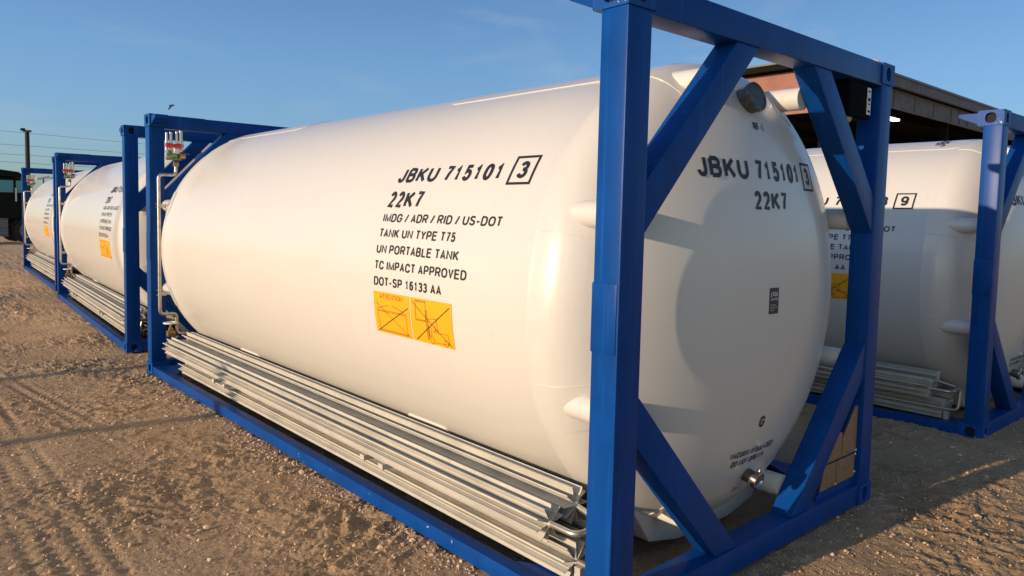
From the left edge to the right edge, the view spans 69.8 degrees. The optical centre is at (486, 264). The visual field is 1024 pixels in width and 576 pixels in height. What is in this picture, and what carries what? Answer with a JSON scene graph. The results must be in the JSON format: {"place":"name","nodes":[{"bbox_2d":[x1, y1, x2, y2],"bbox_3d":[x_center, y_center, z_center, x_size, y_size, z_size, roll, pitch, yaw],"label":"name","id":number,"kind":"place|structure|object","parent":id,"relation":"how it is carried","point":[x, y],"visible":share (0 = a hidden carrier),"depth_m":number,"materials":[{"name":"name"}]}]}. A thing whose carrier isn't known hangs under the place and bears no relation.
{"place":"outdoors","nodes":[
{"label":"outdoors","id":0,"kind":"place"},
{"bbox_2d":[4,144,121,152],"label":"power line","id":1,"kind":"object","parent":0,"point":[63,148],"visible":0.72,"depth_m":67.16,"materials":[{"name":"grey metal"}]},
{"bbox_2d":[7,131,139,143],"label":"power line","id":2,"kind":"object","parent":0,"point":[63,136],"visible":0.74,"depth_m":67.09,"materials":[{"name":"grey metal"}]},
{"bbox_2d":[0,236,1023,575],"bbox_3d":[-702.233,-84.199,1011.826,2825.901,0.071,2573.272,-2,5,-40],"label":"ground","id":3,"kind":"structure","parent":0,"point":[22,290],"depth_m":4.38,"materials":[{"name":"beige gravel"}]},
{"bbox_2d":[0,169,31,242],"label":"truck","id":4,"kind":"object","parent":3,"relation":"on","point":[11,226],"visible":0.57,"depth_m":30.46,"materials":[{"name":"black paint"}]},
{"bbox_2d":[20,128,31,196],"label":"lamp pole","id":5,"kind":"object","parent":3,"relation":"on","point":[27,150],"visible":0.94,"depth_m":54.18,"materials":[{"name":"black metal"}]},
{"bbox_2d":[21,156,101,290],"bbox_3d":[-9.167,-1.010,17.226,2.438,2.594,6.058,-2,5,-37],"label":"tank container","id":6,"kind":"object","parent":3,"relation":"on","point":[39,216],"visible":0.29,"depth_m":16.59,"materials":[{"name":"white metal"}]},
{"bbox_2d":[36,175,49,183],"bbox_3d":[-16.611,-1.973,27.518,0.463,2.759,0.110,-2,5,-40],"label":"valve","id":7,"kind":"object","parent":6,"relation":"attached to","point":[42,177],"visible":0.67,"depth_m":27.41,"materials":[{"name":"silver metal"}]},
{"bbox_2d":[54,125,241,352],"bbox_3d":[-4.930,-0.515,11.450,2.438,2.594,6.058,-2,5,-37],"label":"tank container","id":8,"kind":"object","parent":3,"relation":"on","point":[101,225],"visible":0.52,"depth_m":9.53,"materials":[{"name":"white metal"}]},
{"bbox_2d":[144,0,894,575],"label":"tank container","id":9,"kind":"object","parent":3,"relation":"on","point":[524,322],"visible":1,"depth_m":3.68,"materials":[{"name":"white metal"}]},
{"bbox_2d":[806,109,1023,438],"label":"tank container","id":10,"kind":"object","parent":3,"relation":"on","point":[951,320],"visible":0.3,"depth_m":6.16,"materials":[{"name":"white metal"}]},
{"bbox_2d":[0,0,1023,195],"label":"sky","id":11,"kind":"structure","parent":0,"point":[79,69],"materials":[{"name":"blue"}]},
{"bbox_2d":[742,59,1014,148],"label":"shed","id":12,"kind":"structure","parent":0,"point":[922,112],"depth_m":37.01,"materials":[{"name":"black metal"}]}
]}

